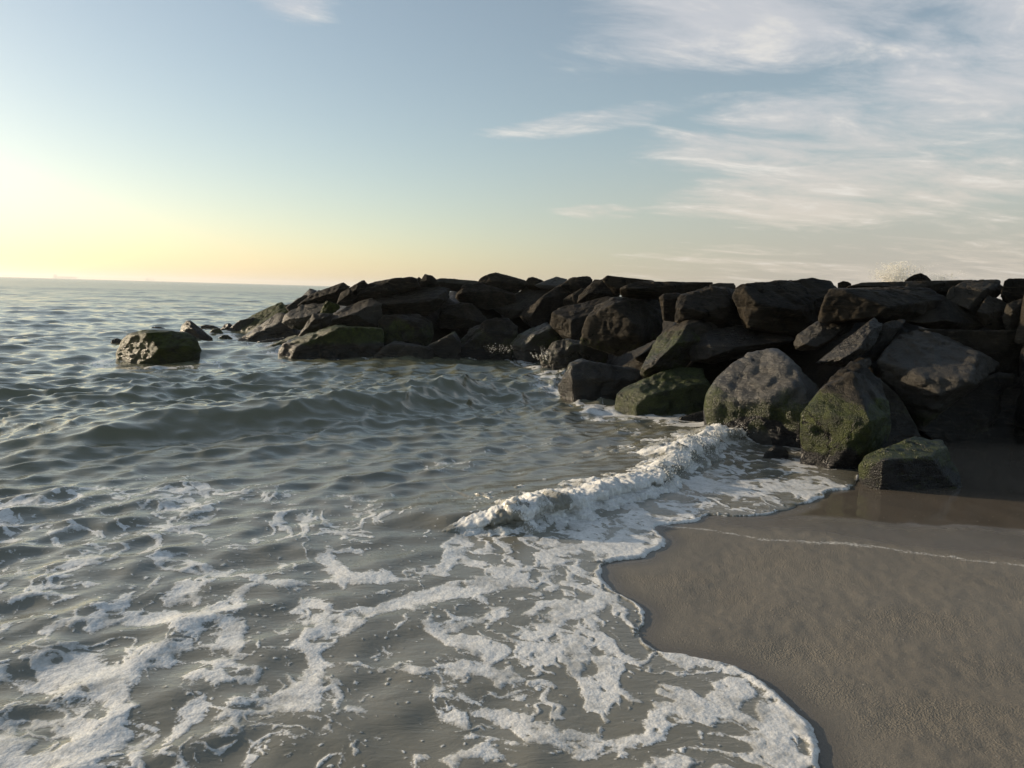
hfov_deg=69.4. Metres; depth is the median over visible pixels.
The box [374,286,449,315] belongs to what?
boulder
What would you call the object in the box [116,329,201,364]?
boulder
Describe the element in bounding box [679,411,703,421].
boulder
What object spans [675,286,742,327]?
boulder
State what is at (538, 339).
boulder
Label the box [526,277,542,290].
boulder
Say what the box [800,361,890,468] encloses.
boulder
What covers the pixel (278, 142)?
sky
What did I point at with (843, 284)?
boulder
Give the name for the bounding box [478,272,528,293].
boulder
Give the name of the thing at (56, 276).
cargo ship
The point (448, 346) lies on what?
boulder
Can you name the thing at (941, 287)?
boulder
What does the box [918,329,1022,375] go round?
boulder
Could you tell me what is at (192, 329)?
boulder
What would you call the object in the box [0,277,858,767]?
sea
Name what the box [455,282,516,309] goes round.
boulder
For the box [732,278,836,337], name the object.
boulder
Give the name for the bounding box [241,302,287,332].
boulder
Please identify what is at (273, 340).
boulder
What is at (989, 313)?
boulder
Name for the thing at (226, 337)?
boulder
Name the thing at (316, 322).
boulder
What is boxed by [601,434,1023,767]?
beach sand
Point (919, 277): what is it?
boulder
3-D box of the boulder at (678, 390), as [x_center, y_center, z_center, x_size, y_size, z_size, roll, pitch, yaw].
[2.143,0.245,10.457,1.510,0.984,1.316,2,7,0]
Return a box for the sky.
[0,0,1023,299]
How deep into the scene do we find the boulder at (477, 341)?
17.51 m
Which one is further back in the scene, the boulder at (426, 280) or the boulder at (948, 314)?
the boulder at (426, 280)
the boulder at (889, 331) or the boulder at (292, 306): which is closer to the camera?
the boulder at (889, 331)
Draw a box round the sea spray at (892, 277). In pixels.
[868,260,966,281]
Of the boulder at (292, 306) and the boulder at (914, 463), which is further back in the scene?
the boulder at (292, 306)
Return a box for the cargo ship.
[53,274,77,278]
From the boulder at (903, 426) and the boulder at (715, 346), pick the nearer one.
the boulder at (903, 426)
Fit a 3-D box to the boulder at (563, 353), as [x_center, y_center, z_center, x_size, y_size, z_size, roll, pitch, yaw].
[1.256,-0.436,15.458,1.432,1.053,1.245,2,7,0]
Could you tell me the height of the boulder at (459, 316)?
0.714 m
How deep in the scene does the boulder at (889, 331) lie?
9.03 m
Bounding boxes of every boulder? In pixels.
[110,338,121,343]
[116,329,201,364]
[180,320,212,340]
[201,325,217,327]
[208,328,223,333]
[219,335,231,339]
[221,323,232,329]
[226,317,253,330]
[238,313,299,341]
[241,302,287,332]
[258,337,285,342]
[268,335,297,346]
[278,325,383,359]
[282,303,324,329]
[286,295,307,311]
[297,282,349,305]
[298,313,332,335]
[320,301,339,313]
[329,298,382,327]
[337,280,367,305]
[351,277,420,303]
[373,341,433,358]
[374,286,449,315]
[378,314,433,345]
[419,274,439,286]
[427,331,460,359]
[436,302,487,329]
[437,278,477,291]
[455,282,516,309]
[460,317,517,359]
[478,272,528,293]
[493,286,552,318]
[510,322,562,362]
[520,283,570,327]
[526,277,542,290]
[535,277,566,288]
[539,338,607,369]
[550,296,611,340]
[558,359,643,402]
[560,276,592,293]
[563,288,584,305]
[577,279,619,302]
[579,297,662,356]
[602,275,652,294]
[614,366,710,415]
[620,281,712,299]
[640,319,717,377]
[659,293,679,321]
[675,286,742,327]
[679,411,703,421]
[688,325,794,363]
[703,348,818,447]
[710,283,735,288]
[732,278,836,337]
[763,445,788,458]
[794,321,854,350]
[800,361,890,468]
[817,317,882,366]
[818,286,947,322]
[838,281,850,287]
[846,280,967,296]
[857,357,871,367]
[858,436,962,489]
[868,319,904,360]
[877,330,998,431]
[881,380,920,445]
[905,273,930,281]
[906,299,984,329]
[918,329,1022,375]
[921,372,1023,442]
[946,286,953,298]
[950,279,1002,314]
[975,295,1007,329]
[1000,278,1023,302]
[1002,299,1022,329]
[1014,296,1023,344]
[1014,344,1023,443]
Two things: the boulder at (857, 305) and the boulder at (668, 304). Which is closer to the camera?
the boulder at (857, 305)
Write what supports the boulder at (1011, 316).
on the boulder at (1002, 348)
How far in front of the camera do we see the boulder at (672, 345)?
10.59 m
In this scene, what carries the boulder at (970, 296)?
on the boulder at (948, 314)
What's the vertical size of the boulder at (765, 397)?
1.408 m
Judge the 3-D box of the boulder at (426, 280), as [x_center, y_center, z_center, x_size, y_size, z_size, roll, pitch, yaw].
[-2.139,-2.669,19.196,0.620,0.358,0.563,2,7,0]
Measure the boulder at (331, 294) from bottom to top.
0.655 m
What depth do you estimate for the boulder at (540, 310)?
18.92 m
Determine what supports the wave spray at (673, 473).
on the sea
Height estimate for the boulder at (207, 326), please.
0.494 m
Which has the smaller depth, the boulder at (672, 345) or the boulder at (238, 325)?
the boulder at (672, 345)
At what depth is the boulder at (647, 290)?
12.96 m
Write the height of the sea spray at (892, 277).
0.460 m
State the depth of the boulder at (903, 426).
8.24 m
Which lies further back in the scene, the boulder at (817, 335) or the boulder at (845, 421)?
the boulder at (817, 335)
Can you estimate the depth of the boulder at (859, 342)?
8.70 m
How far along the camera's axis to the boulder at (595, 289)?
17.44 m
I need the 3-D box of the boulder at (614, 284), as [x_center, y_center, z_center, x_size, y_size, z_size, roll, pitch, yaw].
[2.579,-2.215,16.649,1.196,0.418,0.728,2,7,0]
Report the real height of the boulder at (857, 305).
0.502 m
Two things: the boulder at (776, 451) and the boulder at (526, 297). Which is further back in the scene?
the boulder at (526, 297)
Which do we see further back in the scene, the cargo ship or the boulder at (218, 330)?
the cargo ship
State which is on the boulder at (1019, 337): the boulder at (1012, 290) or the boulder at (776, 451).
the boulder at (1012, 290)
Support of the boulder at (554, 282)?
on the boulder at (540, 310)
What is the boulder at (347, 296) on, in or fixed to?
on the boulder at (366, 313)
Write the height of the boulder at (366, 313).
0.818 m
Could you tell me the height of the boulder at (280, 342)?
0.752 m
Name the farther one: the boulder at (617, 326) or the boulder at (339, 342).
the boulder at (339, 342)
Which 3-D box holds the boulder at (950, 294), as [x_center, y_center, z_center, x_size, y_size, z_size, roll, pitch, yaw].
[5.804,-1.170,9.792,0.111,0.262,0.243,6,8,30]
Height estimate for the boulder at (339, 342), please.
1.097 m
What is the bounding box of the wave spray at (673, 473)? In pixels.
[654,421,747,483]
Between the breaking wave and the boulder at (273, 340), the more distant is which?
the boulder at (273, 340)
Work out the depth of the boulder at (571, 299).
18.66 m
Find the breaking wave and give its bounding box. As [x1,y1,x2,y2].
[442,421,758,536]
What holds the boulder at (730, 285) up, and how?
on the boulder at (716, 306)
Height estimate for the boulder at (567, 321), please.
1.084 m
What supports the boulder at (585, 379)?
on the beach sand
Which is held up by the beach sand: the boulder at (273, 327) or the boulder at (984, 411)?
the boulder at (984, 411)
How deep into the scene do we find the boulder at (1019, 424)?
8.42 m
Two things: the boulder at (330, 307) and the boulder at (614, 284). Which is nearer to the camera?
the boulder at (614, 284)
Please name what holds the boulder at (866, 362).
on the boulder at (903, 426)
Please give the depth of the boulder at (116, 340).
18.69 m
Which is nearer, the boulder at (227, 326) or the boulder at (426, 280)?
the boulder at (426, 280)
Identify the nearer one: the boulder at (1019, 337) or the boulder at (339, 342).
the boulder at (1019, 337)
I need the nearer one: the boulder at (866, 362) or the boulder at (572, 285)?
the boulder at (866, 362)
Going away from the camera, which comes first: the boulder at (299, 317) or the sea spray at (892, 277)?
the sea spray at (892, 277)
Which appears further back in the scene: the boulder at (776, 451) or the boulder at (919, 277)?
the boulder at (919, 277)
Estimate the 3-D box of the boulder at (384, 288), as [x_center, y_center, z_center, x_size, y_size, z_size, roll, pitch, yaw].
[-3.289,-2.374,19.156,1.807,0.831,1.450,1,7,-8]
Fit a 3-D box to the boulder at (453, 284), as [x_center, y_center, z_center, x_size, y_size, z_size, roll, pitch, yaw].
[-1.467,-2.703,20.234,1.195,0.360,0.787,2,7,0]

